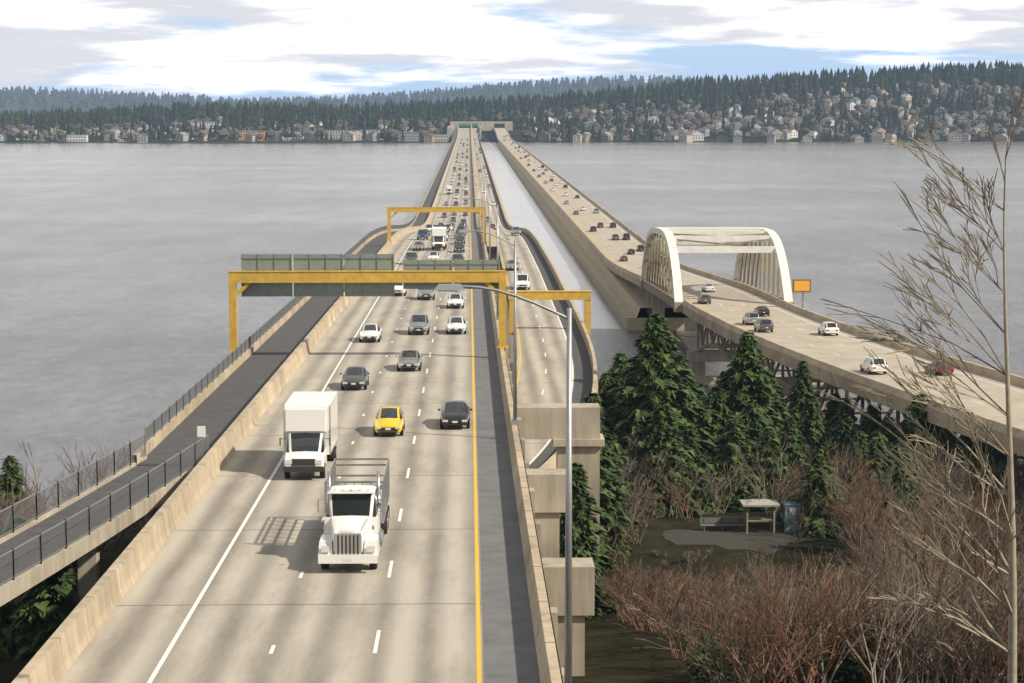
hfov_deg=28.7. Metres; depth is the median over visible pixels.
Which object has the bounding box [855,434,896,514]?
fir tree
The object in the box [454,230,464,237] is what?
grey suv
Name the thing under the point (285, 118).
island forest trees
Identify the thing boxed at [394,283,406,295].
box truck
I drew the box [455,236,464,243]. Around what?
black sedan
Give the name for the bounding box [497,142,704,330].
eastbound pontoons
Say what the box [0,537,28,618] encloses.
fir tree
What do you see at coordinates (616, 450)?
fir tree
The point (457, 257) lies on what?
grey suv
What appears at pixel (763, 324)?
grey suv
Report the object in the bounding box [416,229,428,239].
car
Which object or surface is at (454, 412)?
black car
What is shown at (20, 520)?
fir tree
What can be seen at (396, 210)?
sign gantry
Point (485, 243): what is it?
street light
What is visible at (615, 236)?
grey suv
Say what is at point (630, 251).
hatch
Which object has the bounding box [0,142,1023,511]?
lake water
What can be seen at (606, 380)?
fir tree
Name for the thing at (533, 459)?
road markings
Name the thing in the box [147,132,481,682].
westbound markings
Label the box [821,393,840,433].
fir tree
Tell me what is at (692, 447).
fir tree
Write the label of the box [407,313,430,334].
silver suv
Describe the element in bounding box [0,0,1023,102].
sky
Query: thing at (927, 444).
fir tree
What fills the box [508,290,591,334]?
painted portal frame
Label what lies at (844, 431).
fir tree
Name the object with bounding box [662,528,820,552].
terrace paving
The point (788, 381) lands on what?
eastbound deck truss
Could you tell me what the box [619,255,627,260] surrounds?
red sedan
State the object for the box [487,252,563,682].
side wall
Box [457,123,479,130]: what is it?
landfall signs
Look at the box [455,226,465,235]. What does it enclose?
silver van
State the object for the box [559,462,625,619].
fir tree
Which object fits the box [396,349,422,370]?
silver car
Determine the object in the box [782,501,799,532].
terrace cabinet
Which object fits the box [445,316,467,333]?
white sedan
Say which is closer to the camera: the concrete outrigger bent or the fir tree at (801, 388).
the concrete outrigger bent
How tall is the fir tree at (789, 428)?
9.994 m
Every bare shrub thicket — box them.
[0,438,165,563]
[596,433,1023,682]
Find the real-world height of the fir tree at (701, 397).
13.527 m
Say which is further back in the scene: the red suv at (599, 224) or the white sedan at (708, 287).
the red suv at (599, 224)
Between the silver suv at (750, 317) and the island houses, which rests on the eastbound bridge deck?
the silver suv at (750, 317)
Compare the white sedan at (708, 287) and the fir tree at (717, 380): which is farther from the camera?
the white sedan at (708, 287)
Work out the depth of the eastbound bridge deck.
255.19 m
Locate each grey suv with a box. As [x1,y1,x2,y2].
[403,252,417,259]
[451,254,463,264]
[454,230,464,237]
[611,234,618,239]
[754,318,773,331]
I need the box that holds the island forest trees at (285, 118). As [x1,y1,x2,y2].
[0,59,1023,141]
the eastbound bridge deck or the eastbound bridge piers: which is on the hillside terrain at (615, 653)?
the eastbound bridge piers
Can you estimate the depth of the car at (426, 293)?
226.92 m
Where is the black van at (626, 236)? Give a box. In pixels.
[622,233,629,239]
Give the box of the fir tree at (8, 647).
[0,597,29,658]
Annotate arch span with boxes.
[640,227,793,311]
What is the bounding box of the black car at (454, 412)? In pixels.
[438,400,471,427]
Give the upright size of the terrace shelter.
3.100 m
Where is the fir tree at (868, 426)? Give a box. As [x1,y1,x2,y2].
[858,404,881,450]
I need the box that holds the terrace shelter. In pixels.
[739,494,779,533]
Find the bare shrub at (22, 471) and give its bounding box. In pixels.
[17,438,43,511]
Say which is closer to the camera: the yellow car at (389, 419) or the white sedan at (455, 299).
the yellow car at (389, 419)
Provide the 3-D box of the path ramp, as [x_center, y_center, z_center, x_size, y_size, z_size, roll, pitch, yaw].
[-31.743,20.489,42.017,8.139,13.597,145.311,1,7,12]
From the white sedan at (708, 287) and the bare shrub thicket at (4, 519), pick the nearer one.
the bare shrub thicket at (4, 519)
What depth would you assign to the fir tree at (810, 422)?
198.19 m
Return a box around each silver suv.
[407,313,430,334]
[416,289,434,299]
[511,227,521,234]
[742,312,760,324]
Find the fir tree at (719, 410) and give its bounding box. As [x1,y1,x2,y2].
[693,386,734,461]
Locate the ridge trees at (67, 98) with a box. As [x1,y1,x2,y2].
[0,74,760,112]
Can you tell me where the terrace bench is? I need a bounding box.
[700,517,743,530]
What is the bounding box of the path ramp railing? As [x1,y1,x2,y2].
[0,433,208,584]
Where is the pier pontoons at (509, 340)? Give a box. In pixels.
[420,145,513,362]
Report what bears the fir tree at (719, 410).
on the hillside terrain at (615, 653)
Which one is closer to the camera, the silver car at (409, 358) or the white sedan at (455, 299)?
the silver car at (409, 358)
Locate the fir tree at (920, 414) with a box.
[888,394,952,470]
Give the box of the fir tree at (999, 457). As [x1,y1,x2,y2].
[958,444,1023,521]
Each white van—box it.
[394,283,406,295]
[424,224,433,231]
[516,273,529,289]
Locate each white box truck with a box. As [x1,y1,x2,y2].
[279,391,337,477]
[431,227,446,249]
[446,186,451,194]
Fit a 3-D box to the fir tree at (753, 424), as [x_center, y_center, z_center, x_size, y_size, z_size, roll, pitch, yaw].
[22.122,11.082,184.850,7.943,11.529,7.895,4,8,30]
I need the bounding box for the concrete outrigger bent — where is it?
[517,403,604,675]
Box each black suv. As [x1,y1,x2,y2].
[589,226,596,231]
[609,222,615,227]
[636,245,644,250]
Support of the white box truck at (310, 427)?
on the westbound road at (312, 624)
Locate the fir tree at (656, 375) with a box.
[604,312,718,499]
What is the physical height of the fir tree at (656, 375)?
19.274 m
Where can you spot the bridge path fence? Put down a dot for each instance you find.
(170, 412)
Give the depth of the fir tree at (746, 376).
195.03 m
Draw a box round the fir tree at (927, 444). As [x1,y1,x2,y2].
[915,437,952,521]
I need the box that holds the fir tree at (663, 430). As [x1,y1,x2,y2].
[628,401,706,517]
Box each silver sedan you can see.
[412,241,424,250]
[506,260,518,269]
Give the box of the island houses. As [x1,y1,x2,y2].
[0,78,1023,142]
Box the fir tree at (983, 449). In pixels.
[979,441,991,453]
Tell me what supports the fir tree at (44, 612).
on the hillside terrain at (615, 653)
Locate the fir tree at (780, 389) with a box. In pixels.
[777,385,787,408]
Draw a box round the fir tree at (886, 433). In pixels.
[870,416,900,451]
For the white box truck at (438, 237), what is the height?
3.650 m
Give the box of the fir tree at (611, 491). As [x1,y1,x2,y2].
[580,392,642,562]
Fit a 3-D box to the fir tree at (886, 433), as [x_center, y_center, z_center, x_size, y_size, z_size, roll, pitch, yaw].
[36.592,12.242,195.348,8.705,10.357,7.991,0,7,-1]
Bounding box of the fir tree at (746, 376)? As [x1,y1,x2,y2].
[716,331,787,436]
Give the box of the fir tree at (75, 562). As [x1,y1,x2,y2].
[67,560,77,595]
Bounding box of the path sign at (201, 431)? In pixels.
[197,426,205,458]
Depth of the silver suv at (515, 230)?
409.71 m
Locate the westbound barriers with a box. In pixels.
[11,127,561,682]
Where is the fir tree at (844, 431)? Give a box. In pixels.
[825,414,867,477]
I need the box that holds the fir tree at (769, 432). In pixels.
[747,426,796,511]
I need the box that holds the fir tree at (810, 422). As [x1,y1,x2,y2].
[796,395,831,462]
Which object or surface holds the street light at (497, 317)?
on the westbound barriers
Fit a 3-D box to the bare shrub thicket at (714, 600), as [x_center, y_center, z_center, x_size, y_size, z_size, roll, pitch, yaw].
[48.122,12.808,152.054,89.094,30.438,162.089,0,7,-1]
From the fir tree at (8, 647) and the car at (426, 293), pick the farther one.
the car at (426, 293)
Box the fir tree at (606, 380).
[598,372,619,429]
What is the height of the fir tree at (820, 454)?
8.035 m
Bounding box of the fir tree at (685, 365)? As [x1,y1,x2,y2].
[673,355,700,422]
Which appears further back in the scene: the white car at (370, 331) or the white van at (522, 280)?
the white van at (522, 280)
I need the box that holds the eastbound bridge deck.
[493,128,1023,456]
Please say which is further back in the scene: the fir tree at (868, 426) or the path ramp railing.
the fir tree at (868, 426)
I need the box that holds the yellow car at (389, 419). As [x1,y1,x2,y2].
[372,406,405,435]
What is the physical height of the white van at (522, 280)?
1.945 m
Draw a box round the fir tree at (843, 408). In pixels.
[827,399,859,447]
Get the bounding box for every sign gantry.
[228,254,507,355]
[387,207,486,242]
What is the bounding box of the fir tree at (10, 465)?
[0,455,33,524]
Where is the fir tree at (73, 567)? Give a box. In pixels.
[30,520,77,608]
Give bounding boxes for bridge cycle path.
[131,128,457,464]
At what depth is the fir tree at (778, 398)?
201.91 m
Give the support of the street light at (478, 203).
on the westbound barriers
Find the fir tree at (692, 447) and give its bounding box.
[679,424,724,513]
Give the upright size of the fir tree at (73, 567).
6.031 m
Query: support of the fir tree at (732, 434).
on the hillside terrain at (615, 653)
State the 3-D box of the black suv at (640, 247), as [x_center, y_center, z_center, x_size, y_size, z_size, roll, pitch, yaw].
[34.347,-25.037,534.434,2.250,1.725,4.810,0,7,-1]
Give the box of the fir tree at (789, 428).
[776,417,809,500]
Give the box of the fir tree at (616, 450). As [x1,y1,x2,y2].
[604,439,640,511]
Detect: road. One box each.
[58,128,562,682]
[471,127,597,468]
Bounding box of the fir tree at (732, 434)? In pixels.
[708,415,764,511]
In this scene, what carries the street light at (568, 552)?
on the westbound barriers
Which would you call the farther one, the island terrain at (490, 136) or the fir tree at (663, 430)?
the island terrain at (490, 136)
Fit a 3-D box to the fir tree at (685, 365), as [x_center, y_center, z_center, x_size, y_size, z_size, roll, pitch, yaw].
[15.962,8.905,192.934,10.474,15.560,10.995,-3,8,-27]
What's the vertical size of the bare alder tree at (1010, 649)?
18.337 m
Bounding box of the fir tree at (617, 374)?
[608,353,630,401]
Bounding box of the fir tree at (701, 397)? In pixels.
[696,383,707,406]
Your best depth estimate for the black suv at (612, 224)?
635.10 m
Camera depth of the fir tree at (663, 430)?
171.49 m
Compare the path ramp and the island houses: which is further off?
the island houses
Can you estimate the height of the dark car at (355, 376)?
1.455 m
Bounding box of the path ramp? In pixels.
[0,456,197,606]
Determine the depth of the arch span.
336.67 m
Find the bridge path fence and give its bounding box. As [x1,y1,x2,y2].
[145,143,450,441]
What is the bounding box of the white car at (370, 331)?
[358,323,381,341]
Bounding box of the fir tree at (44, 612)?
[9,563,80,661]
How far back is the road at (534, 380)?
219.96 m
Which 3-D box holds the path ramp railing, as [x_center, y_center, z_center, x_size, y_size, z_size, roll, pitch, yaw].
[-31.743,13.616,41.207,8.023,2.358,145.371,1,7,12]
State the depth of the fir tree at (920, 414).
182.25 m
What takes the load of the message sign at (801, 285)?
on the eastbound bridge deck
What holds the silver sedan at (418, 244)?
on the westbound road at (312, 624)
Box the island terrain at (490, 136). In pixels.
[0,85,1023,142]
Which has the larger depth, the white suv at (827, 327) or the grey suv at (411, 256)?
the grey suv at (411, 256)
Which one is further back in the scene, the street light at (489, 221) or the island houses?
the island houses
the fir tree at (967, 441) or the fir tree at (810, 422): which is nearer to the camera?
the fir tree at (967, 441)
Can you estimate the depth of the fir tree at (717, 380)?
224.34 m
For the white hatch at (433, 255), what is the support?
on the westbound road at (312, 624)
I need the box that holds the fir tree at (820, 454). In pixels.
[778,446,846,538]
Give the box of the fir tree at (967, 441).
[946,434,984,510]
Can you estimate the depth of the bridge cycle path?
150.91 m
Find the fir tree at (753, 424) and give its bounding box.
[738,399,767,452]
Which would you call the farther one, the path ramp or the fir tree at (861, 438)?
the fir tree at (861, 438)
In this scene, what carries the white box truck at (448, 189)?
on the westbound road at (312, 624)
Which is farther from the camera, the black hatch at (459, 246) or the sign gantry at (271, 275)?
the black hatch at (459, 246)
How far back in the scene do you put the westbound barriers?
86.90 m
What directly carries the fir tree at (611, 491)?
on the hillside terrain at (615, 653)
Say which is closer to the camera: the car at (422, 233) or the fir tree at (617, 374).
the fir tree at (617, 374)
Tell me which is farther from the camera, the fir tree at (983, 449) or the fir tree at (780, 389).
the fir tree at (780, 389)
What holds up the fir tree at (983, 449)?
on the hillside terrain at (615, 653)
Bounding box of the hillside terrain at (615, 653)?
[0,505,1023,682]
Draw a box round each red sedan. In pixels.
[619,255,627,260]
[925,360,953,374]
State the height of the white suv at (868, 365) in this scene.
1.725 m
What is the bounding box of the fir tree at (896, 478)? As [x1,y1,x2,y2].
[874,448,932,534]
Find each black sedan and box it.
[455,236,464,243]
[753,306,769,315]
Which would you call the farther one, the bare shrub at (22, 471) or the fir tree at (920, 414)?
the fir tree at (920, 414)
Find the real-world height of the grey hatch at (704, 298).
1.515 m
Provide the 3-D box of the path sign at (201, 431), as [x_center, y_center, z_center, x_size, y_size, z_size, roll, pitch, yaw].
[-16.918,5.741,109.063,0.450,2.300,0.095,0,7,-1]
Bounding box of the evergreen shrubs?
[111,487,1023,682]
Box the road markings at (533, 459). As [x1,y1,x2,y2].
[473,128,573,464]
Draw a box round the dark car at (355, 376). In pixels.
[340,366,369,389]
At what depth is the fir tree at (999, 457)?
170.47 m
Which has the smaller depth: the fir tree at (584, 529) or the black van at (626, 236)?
the fir tree at (584, 529)
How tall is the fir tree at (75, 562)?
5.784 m
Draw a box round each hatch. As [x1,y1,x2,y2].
[427,251,440,259]
[454,243,464,252]
[627,248,634,253]
[697,294,710,303]
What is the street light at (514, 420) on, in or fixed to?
on the westbound barriers
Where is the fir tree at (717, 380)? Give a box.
[713,375,727,384]
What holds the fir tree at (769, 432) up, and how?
on the hillside terrain at (615, 653)
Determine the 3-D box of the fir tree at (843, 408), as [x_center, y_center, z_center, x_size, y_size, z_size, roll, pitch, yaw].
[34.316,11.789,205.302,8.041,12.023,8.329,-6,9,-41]
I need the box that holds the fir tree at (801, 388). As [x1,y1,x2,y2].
[782,360,831,440]
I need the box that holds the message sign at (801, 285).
[792,279,810,307]
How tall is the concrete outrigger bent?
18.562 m
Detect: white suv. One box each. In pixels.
[818,321,838,335]
[859,357,887,373]
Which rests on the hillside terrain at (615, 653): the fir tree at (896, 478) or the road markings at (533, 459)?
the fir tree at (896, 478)
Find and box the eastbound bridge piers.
[687,350,905,431]
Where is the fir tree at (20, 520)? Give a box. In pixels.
[2,515,28,536]
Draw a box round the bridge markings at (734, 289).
[497,132,1023,404]
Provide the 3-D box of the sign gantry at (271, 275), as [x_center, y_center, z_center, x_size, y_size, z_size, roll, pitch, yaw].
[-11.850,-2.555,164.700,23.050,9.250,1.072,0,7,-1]
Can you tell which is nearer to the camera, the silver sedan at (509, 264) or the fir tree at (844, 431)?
the fir tree at (844, 431)
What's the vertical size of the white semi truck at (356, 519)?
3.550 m
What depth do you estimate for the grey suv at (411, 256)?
295.79 m
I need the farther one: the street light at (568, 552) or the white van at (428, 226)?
the white van at (428, 226)
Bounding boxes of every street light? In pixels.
[434,284,571,682]
[458,229,517,424]
[462,198,498,319]
[464,183,490,259]
[466,174,482,229]
[466,175,486,244]
[467,186,478,225]
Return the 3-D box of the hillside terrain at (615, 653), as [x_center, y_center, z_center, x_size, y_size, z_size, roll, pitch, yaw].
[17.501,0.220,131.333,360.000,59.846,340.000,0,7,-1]
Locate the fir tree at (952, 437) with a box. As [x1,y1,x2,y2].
[941,429,959,457]
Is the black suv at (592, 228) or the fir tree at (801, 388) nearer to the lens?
the fir tree at (801, 388)
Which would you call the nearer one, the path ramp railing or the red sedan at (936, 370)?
the path ramp railing
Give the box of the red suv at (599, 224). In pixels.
[597,222,603,227]
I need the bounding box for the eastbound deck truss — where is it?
[697,323,1023,504]
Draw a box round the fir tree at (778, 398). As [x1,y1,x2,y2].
[763,375,794,440]
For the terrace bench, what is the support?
on the terrace paving
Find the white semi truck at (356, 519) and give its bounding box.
[317,458,389,568]
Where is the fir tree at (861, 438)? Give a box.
[836,431,870,509]
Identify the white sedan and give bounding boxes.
[445,293,464,307]
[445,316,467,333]
[702,283,714,291]
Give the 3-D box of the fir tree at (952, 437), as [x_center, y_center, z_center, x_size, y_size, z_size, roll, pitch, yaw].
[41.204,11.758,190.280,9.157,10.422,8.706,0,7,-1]
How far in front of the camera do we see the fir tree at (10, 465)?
150.97 m
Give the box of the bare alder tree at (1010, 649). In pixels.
[815,82,1023,682]

